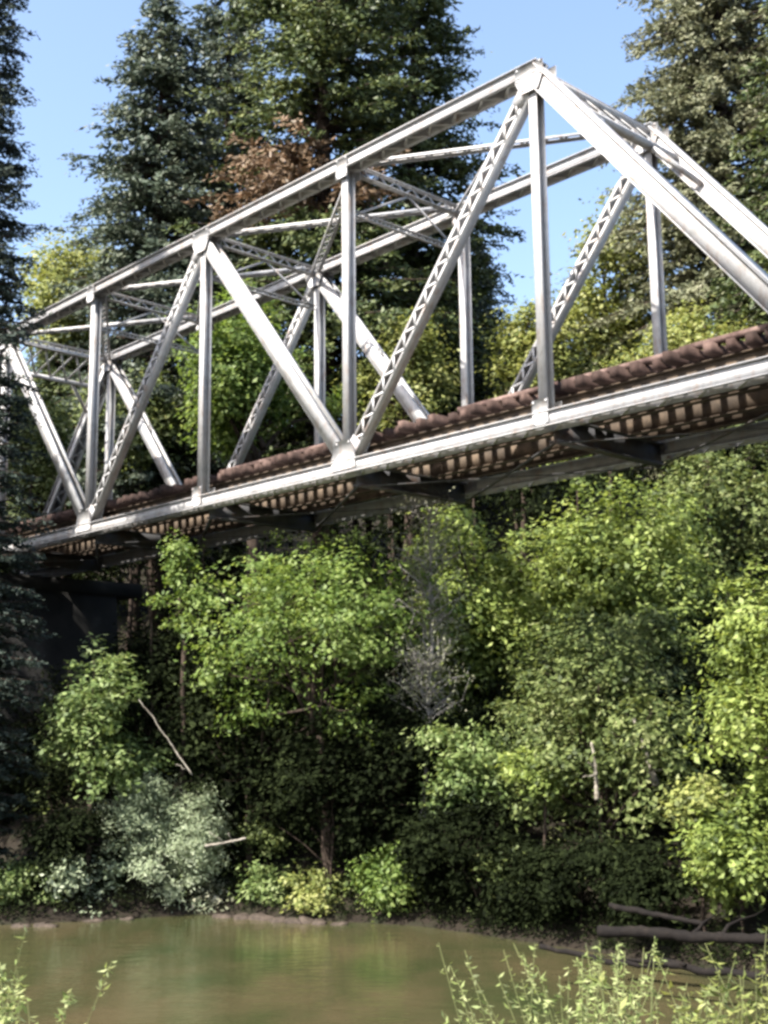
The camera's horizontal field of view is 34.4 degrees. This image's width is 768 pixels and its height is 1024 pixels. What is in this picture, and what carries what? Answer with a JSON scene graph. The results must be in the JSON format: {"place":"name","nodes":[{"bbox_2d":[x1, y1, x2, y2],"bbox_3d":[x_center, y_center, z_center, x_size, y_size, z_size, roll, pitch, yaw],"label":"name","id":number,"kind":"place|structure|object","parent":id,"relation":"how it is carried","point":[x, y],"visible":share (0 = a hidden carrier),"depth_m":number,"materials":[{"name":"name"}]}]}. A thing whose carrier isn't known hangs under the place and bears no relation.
{"place":"outdoors","nodes":[
{"label":"outdoors","id":0,"kind":"place"},
{"bbox_2d":[0,915,767,1023],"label":"river","id":1,"kind":"structure","parent":0,"point":[196,969],"depth_m":22.75,"materials":[{"name":"liquid"}]},
{"bbox_2d":[0,435,767,979],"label":"ground","id":2,"kind":"structure","parent":0,"point":[118,911],"depth_m":30.28,"materials":[{"name":"brown soil"}]},
{"bbox_2d":[11,922,30,926],"bbox_3d":[-8.511,9.747,29.032,0.582,0.221,0.330,-1,-10,0],"label":"rock","id":3,"kind":"object","parent":2,"relation":"on","point":[20,924],"visible":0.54,"depth_m":28.99,"materials":[{"name":"stone"}]},
{"bbox_2d":[0,0,62,894],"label":"conifer","id":4,"kind":"object","parent":2,"relation":"on","point":[13,559],"visible":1,"depth_m":32.38,"materials":[{"name":"green plant"}]},
{"bbox_2d":[0,855,69,912],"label":"bush","id":5,"kind":"object","parent":2,"relation":"on","point":[13,876],"visible":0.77,"depth_m":30.00,"materials":[{"name":"green plant"}]},
{"bbox_2d":[33,922,58,927],"bbox_3d":[-7.931,9.726,28.989,0.655,0.277,0.395,-1,-10,0],"label":"rock","id":6,"kind":"object","parent":2,"relation":"on","point":[43,924],"visible":0.54,"depth_m":28.95,"materials":[{"name":"stone"}]},
{"bbox_2d":[0,375,101,568],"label":"broadleaf tree","id":7,"kind":"object","parent":2,"relation":"on","point":[43,488],"visible":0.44,"depth_m":50.02,"materials":[{"name":"green plant"}]},
{"bbox_2d":[0,924,116,1023],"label":"tall weed","id":8,"kind":"object","parent":2,"relation":"on","point":[18,1008],"visible":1,"depth_m":5.17,"materials":[{"name":"green plant"}]},
{"bbox_2d":[14,219,125,390],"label":"broadleaf tree","id":9,"kind":"object","parent":2,"relation":"on","point":[60,270],"visible":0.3,"depth_m":64.69,"materials":[{"name":"green plant"}]},
{"bbox_2d":[0,573,142,756],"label":"bridge pier","id":10,"kind":"structure","parent":2,"relation":"on","point":[79,609],"depth_m":44.47,"materials":[{"name":"concrete"}]},
{"bbox_2d":[0,58,767,576],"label":"truss bridge","id":11,"kind":"structure","parent":10,"relation":"on","point":[656,406],"depth_m":30.39,"materials":[{"name":"silver metal"}]},
{"bbox_2d":[1,332,145,582],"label":"conifer","id":12,"kind":"object","parent":2,"relation":"on","point":[55,365],"visible":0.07,"depth_m":63.39,"materials":[{"name":"green plant"}]},
{"bbox_2d":[30,846,134,918],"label":"bush","id":13,"kind":"object","parent":2,"relation":"on","point":[65,882],"visible":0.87,"depth_m":30.23,"materials":[{"name":"green plant"}]},
{"bbox_2d":[11,793,156,899],"bbox_3d":[-7.671,8.369,30.924,2.730,2.683,3.298,-8,-12,36],"label":"bush","id":14,"kind":"object","parent":2,"relation":"on","point":[65,841],"visible":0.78,"depth_m":30.39,"materials":[{"name":"green plant"}]},
{"bbox_2d":[25,632,154,894],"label":"young tree","id":15,"kind":"object","parent":2,"relation":"on","point":[92,707],"visible":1,"depth_m":30.98,"materials":[{"name":"green plant"}]},
{"bbox_2d":[82,918,103,921],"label":"rock","id":16,"kind":"object","parent":2,"relation":"on","point":[96,920],"visible":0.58,"depth_m":29.63,"materials":[{"name":"stone"}]},
{"bbox_2d":[58,729,187,865],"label":"young tree","id":17,"kind":"object","parent":2,"relation":"on","point":[155,757],"visible":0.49,"depth_m":31.91,"materials":[{"name":"plant"}]},
{"bbox_2d":[119,916,134,919],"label":"rock","id":18,"kind":"object","parent":2,"relation":"on","point":[128,918],"visible":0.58,"depth_m":29.88,"materials":[{"name":"stone"}]},
{"bbox_2d":[59,356,197,643],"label":"broadleaf tree","id":19,"kind":"object","parent":2,"relation":"on","point":[155,410],"visible":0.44,"depth_m":56.33,"materials":[{"name":"green plant"}]},
{"bbox_2d":[56,607,241,840],"bbox_3d":[-6.338,5.766,33.748,5.063,6.245,4.310,-3,-10,14],"label":"broadleaf tree","id":20,"kind":"object","parent":2,"relation":"on","point":[159,664],"visible":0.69,"depth_m":33.32,"materials":[{"name":"green plant"}]},
{"bbox_2d":[46,0,274,628],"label":"conifer","id":21,"kind":"object","parent":2,"relation":"on","point":[168,140],"visible":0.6,"depth_m":60.52,"materials":[{"name":"green plant"}]},
{"bbox_2d":[84,765,238,913],"bbox_3d":[-5.624,8.445,31.616,4.302,3.930,3.844,-1,-10,0],"label":"willow bush","id":22,"kind":"object","parent":2,"relation":"on","point":[167,843],"visible":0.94,"depth_m":30.94,"materials":[{"name":"green plant"}]},
{"bbox_2d":[139,700,192,774],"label":"dead branch","id":23,"kind":"object","parent":2,"relation":"on","point":[169,742],"visible":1,"depth_m":27.94,"materials":[{"name":"grey wood"}]},
{"bbox_2d":[142,527,231,882],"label":"maple tree","id":24,"kind":"object","parent":2,"relation":"on","point":[175,567],"visible":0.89,"depth_m":32.52,"materials":[{"name":"green plant"}]},
{"bbox_2d":[163,673,250,790],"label":"young tree","id":25,"kind":"object","parent":2,"relation":"on","point":[238,697],"visible":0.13,"depth_m":33.55,"materials":[{"name":"plant"}]},
{"bbox_2d":[183,872,241,912],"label":"bush","id":26,"kind":"object","parent":2,"relation":"on","point":[214,897],"visible":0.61,"depth_m":30.95,"materials":[{"name":"green plant"}]},
{"bbox_2d":[212,913,232,917],"bbox_3d":[-3.913,9.884,30.097,0.626,0.258,0.394,-2,-10,9],"label":"rock","id":27,"kind":"object","parent":2,"relation":"on","point":[221,915],"visible":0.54,"depth_m":30.05,"materials":[{"name":"stone"}]},
{"bbox_2d":[205,833,245,847],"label":"dead branch","id":28,"kind":"object","parent":2,"relation":"on","point":[217,844],"visible":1,"depth_m":26.47,"materials":[{"name":"brown wood"}]},
{"bbox_2d":[165,0,309,586],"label":"conifer","id":29,"kind":"object","parent":2,"relation":"on","point":[211,21],"visible":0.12,"depth_m":67.13,"materials":[{"name":"green plant"}]},
{"bbox_2d":[233,913,249,919],"bbox_3d":[-3.403,9.837,29.890,0.501,0.327,0.614,-5,-11,25],"label":"rock","id":30,"kind":"object","parent":2,"relation":"on","point":[242,916],"visible":0.5,"depth_m":29.78,"materials":[{"name":"stone"}]},
{"bbox_2d":[139,633,350,881],"bbox_3d":[-3.458,6.261,32.419,6.104,7.076,5.136,-8,-12,37],"label":"broadleaf tree","id":31,"kind":"object","parent":2,"relation":"on","point":[228,749],"visible":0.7,"depth_m":31.79,"materials":[{"name":"green plant"}]},
{"bbox_2d":[192,756,309,885],"bbox_3d":[-3.509,8.349,32.658,3.640,3.922,3.174,-1,-10,0],"label":"bush","id":32,"kind":"object","parent":2,"relation":"on","point":[242,851],"visible":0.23,"depth_m":32.16,"materials":[{"name":"green plant"}]},
{"bbox_2d":[248,913,273,920],"bbox_3d":[-2.931,9.799,29.693,0.751,0.369,0.560,-1,-10,0],"label":"rock","id":33,"kind":"object","parent":2,"relation":"on","point":[260,916],"visible":0.45,"depth_m":29.61,"materials":[{"name":"stone"}]},
{"bbox_2d":[229,817,297,872],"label":"bush","id":34,"kind":"object","parent":2,"relation":"on","point":[265,838],"visible":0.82,"depth_m":31.44,"materials":[{"name":"green plant"}]},
{"bbox_2d":[161,266,366,704],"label":"broadleaf tree","id":35,"kind":"object","parent":2,"relation":"on","point":[243,369],"visible":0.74,"depth_m":46.35,"materials":[{"name":"green plant"}]},
{"bbox_2d":[228,857,300,907],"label":"bush","id":36,"kind":"object","parent":2,"relation":"on","point":[268,883],"visible":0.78,"depth_m":30.47,"materials":[{"name":"green plant"}]},
{"bbox_2d":[268,916,285,922],"bbox_3d":[-2.447,9.747,29.390,0.619,0.321,0.590,-1,-10,0],"label":"rock","id":37,"kind":"object","parent":2,"relation":"on","point":[280,919],"visible":0.52,"depth_m":29.23,"materials":[{"name":"stone"}]},
{"bbox_2d":[284,916,313,923],"bbox_3d":[-1.976,9.700,29.202,0.886,0.394,0.525,-3,-10,15],"label":"rock","id":38,"kind":"object","parent":2,"relation":"on","point":[301,920],"visible":0.56,"depth_m":29.06,"materials":[{"name":"stone"}]},
{"bbox_2d":[277,861,352,917],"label":"bush","id":39,"kind":"object","parent":2,"relation":"on","point":[305,902],"visible":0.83,"depth_m":29.93,"materials":[{"name":"green plant"}]},
{"bbox_2d":[158,0,480,614],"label":"conifer","id":40,"kind":"object","parent":2,"relation":"on","point":[328,36],"visible":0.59,"depth_m":58.03,"materials":[{"name":"green plant"}]},
{"bbox_2d":[230,733,408,896],"bbox_3d":[-1.467,7.518,30.606,4.376,4.043,4.078,-3,-10,13],"label":"bush","id":41,"kind":"object","parent":2,"relation":"on","point":[313,781],"visible":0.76,"depth_m":30.31,"materials":[{"name":"green plant"}]},
{"bbox_2d":[312,918,326,924],"bbox_3d":[-1.541,9.653,28.963,0.527,0.260,0.473,-3,-10,16],"label":"rock","id":42,"kind":"object","parent":2,"relation":"on","point":[320,921],"visible":0.59,"depth_m":28.89,"materials":[{"name":"stone"}]},
{"bbox_2d":[172,527,476,884],"bbox_3d":[-1.545,4.952,31.052,7.810,9.422,6.742,-1,-10,0],"label":"maple tree","id":43,"kind":"object","parent":2,"relation":"on","point":[329,613],"visible":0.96,"depth_m":30.71,"materials":[{"name":"green plant"}]},
{"bbox_2d":[330,921,348,924],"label":"rock","id":44,"kind":"object","parent":2,"relation":"on","point":[340,923],"visible":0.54,"depth_m":28.75,"materials":[{"name":"stone"}]},
{"bbox_2d":[258,679,476,866],"bbox_3d":[-0.330,6.680,30.969,5.779,4.985,5.026,-1,-10,0],"label":"broadleaf tree","id":45,"kind":"object","parent":2,"relation":"on","point":[387,778],"visible":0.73,"depth_m":30.11,"materials":[{"name":"green plant"}]},
{"bbox_2d":[337,840,423,921],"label":"bush","id":46,"kind":"object","parent":2,"relation":"on","point":[376,877],"visible":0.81,"depth_m":29.05,"materials":[{"name":"green plant"}]},
{"bbox_2d":[0,517,767,898],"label":"bank thicket","id":47,"kind":"object","parent":2,"relation":"on","point":[56,781],"visible":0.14,"depth_m":35.63,"materials":[{"name":"green plant"}]},
{"bbox_2d":[0,856,767,980],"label":"shore litter","id":48,"kind":"object","parent":2,"relation":"on","point":[721,955],"visible":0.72,"depth_m":28.55,"materials":[{"name":"brown plant"}]},
{"bbox_2d":[5,469,767,962],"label":"undergrowth","id":49,"kind":"object","parent":2,"relation":"on","point":[679,909],"visible":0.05,"depth_m":31.29,"materials":[{"name":"green plant"}]},
{"bbox_2d":[6,305,767,675],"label":"hillside wood","id":50,"kind":"object","parent":2,"relation":"on","point":[524,499],"visible":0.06,"depth_m":50.08,"materials":[{"name":"green plant"}]},
{"bbox_2d":[330,306,475,620],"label":"broadleaf tree","id":51,"kind":"object","parent":2,"relation":"on","point":[420,367],"visible":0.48,"depth_m":53.27,"materials":[{"name":"green plant"}]},
{"bbox_2d":[285,0,526,568],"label":"conifer","id":52,"kind":"object","parent":2,"relation":"on","point":[438,32],"visible":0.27,"depth_m":64.75,"materials":[{"name":"green plant"}]},
{"bbox_2d":[361,476,481,885],"bbox_3d":[0.976,4.114,30.828,3.013,10.336,2.891,5,-11,-30],"label":"bare tree","id":53,"kind":"object","parent":2,"relation":"on","point":[423,672],"visible":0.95,"depth_m":30.85,"materials":[{"name":"grey plant"}]},
{"bbox_2d":[377,778,497,913],"bbox_3d":[1.230,7.811,28.960,2.896,3.150,2.912,4,-11,-27],"label":"bush","id":54,"kind":"object","parent":2,"relation":"on","point":[425,868],"visible":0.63,"depth_m":28.41,"materials":[{"name":"green plant"}]},
{"bbox_2d":[394,712,522,897],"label":"broadleaf tree","id":55,"kind":"object","parent":2,"relation":"on","point":[469,778],"visible":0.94,"depth_m":28.86,"materials":[{"name":"green plant"}]},
{"bbox_2d":[394,503,546,727],"bbox_3d":[2.570,3.682,37.614,4.872,8.951,5.978,-4,-11,20],"label":"broadleaf tree","id":56,"kind":"object","parent":2,"relation":"on","point":[476,647],"visible":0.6,"depth_m":36.86,"materials":[{"name":"green plant"}]},
{"bbox_2d":[401,784,542,922],"bbox_3d":[2.084,7.756,28.070,3.401,3.079,3.157,-1,-10,0],"label":"bush","id":57,"kind":"object","parent":2,"relation":"on","point":[485,845],"visible":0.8,"depth_m":27.79,"materials":[{"name":"green plant"}]},
{"bbox_2d":[438,234,516,475],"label":"conifer","id":58,"kind":"object","parent":2,"relation":"on","point":[482,253],"visible":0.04,"depth_m":72.35,"materials":[{"name":"green plant"}]},
{"bbox_2d":[469,838,524,907],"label":"bush","id":59,"kind":"object","parent":2,"relation":"on","point":[493,872],"visible":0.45,"depth_m":27.39,"materials":[{"name":"green plant"}]},
{"bbox_2d":[485,740,583,847],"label":"bush","id":60,"kind":"object","parent":2,"relation":"on","point":[523,762],"visible":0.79,"depth_m":27.21,"materials":[{"name":"green plant"}]},
{"bbox_2d":[478,833,595,934],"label":"bush","id":61,"kind":"object","parent":2,"relation":"on","point":[530,913],"visible":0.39,"depth_m":26.73,"materials":[{"name":"green plant"}]},
{"bbox_2d":[473,295,603,551],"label":"broadleaf tree","id":62,"kind":"object","parent":2,"relation":"on","point":[519,342],"visible":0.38,"depth_m":57.27,"materials":[{"name":"green plant"}]},
{"bbox_2d":[501,825,632,930],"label":"bush","id":63,"kind":"object","parent":2,"relation":"on","point":[546,891],"visible":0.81,"depth_m":25.79,"materials":[{"name":"green plant"}]},
{"bbox_2d":[437,936,738,1023],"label":"tall weed","id":64,"kind":"object","parent":2,"relation":"on","point":[583,1015],"visible":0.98,"depth_m":4.82,"materials":[{"name":"green plant"}]},
{"bbox_2d":[460,455,742,750],"bbox_3d":[6.487,2.928,37.576,8.307,11.097,8.021,-1,-10,0],"label":"broadleaf tree","id":65,"kind":"object","parent":2,"relation":"on","point":[609,568],"visible":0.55,"depth_m":36.10,"materials":[{"name":"green plant"}]},
{"bbox_2d":[529,185,681,517],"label":"broadleaf tree","id":66,"kind":"object","parent":2,"relation":"on","point":[607,261],"visible":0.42,"depth_m":60.92,"materials":[{"name":"green plant"}]},
{"bbox_2d":[480,600,745,857],"bbox_3d":[4.959,5.122,28.295,5.317,6.325,6.998,8,-13,-40],"label":"broadleaf tree","id":67,"kind":"object","parent":2,"relation":"on","point":[621,731],"visible":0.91,"depth_m":27.48,"materials":[{"name":"green plant"}]},
{"bbox_2d":[582,742,598,799],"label":"dead branch","id":68,"kind":"object","parent":67,"relation":"attached to","point":[596,787],"visible":0.97,"depth_m":26.39,"materials":[{"name":"brown wood"}]},
{"bbox_2d":[633,718,662,785],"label":"dead branch","id":69,"kind":"object","parent":67,"relation":"attached to","point":[653,779],"visible":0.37,"depth_m":26.41,"materials":[{"name":"grey wood"}]},
{"bbox_2d":[564,827,711,939],"bbox_3d":[5.026,7.436,24.587,2.760,2.268,3.106,-1,-10,0],"label":"bush","id":70,"kind":"object","parent":2,"relation":"on","point":[638,881],"visible":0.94,"depth_m":24.13,"materials":[{"name":"green plant"}]},
{"bbox_2d":[539,943,767,980],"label":"fallen log","id":71,"kind":"object","parent":2,"relation":"on","point":[676,964],"visible":0.84,"depth_m":20.43,"materials":[{"name":"brown wood"}]},
{"bbox_2d":[565,0,767,561],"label":"conifer","id":72,"kind":"object","parent":2,"relation":"on","point":[701,83],"visible":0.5,"depth_m":58.50,"materials":[{"name":"green plant"}]},
{"bbox_2d":[583,295,757,532],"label":"broadleaf tree","id":73,"kind":"object","parent":2,"relation":"on","point":[687,332],"visible":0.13,"depth_m":49.40,"materials":[{"name":"green plant"}]},
{"bbox_2d":[586,925,767,1023],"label":"tall weed","id":74,"kind":"object","parent":2,"relation":"on","point":[712,993],"visible":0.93,"depth_m":4.85,"materials":[{"name":"green plant"}]},
{"bbox_2d":[597,909,767,944],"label":"fallen log","id":75,"kind":"object","parent":2,"relation":"on","point":[696,935],"visible":1,"depth_m":21.14,"materials":[{"name":"wood"}]},
{"bbox_2d":[608,903,705,925],"bbox_3d":[4.861,7.185,22.128,1.838,0.268,0.128,-8,-12,37],"label":"fallen log","id":76,"kind":"object","parent":75,"relation":"on","point":[631,909],"visible":0.95,"depth_m":22.14,"materials":[{"name":"brown wood"}]},
{"bbox_2d":[603,620,767,840],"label":"broadleaf tree","id":77,"kind":"object","parent":2,"relation":"on","point":[676,656],"visible":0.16,"depth_m":29.44,"materials":[{"name":"green plant"}]},
{"bbox_2d":[616,449,767,643],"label":"broadleaf tree","id":78,"kind":"object","parent":2,"relation":"on","point":[712,488],"visible":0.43,"depth_m":41.72,"materials":[{"name":"green plant"}]},
{"bbox_2d":[651,770,747,946],"bbox_3d":[6.219,6.708,23.942,1.742,3.388,1.775,9,-14,-43],"label":"bush","id":79,"kind":"object","parent":2,"relation":"on","point":[701,793],"visible":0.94,"depth_m":23.84,"materials":[{"name":"green plant"}]},
{"bbox_2d":[658,773,767,950],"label":"bush","id":80,"kind":"object","parent":2,"relation":"on","point":[731,854],"visible":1,"depth_m":23.00,"materials":[{"name":"green plant"}]},
{"bbox_2d":[667,549,767,825],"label":"broadleaf tree","id":81,"kind":"object","parent":2,"relation":"on","point":[744,704],"visible":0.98,"depth_m":23.62,"materials":[{"name":"green plant"}]},
{"bbox_2d":[701,0,767,557],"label":"conifer","id":82,"kind":"object","parent":2,"relation":"on","point":[760,448],"visible":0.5,"depth_m":47.24,"materials":[{"name":"green plant"}]},
{"bbox_2d":[0,0,767,393],"label":"sky","id":83,"kind":"structure","parent":0,"point":[583,39],"materials":[{"name":"blue"}]}
]}

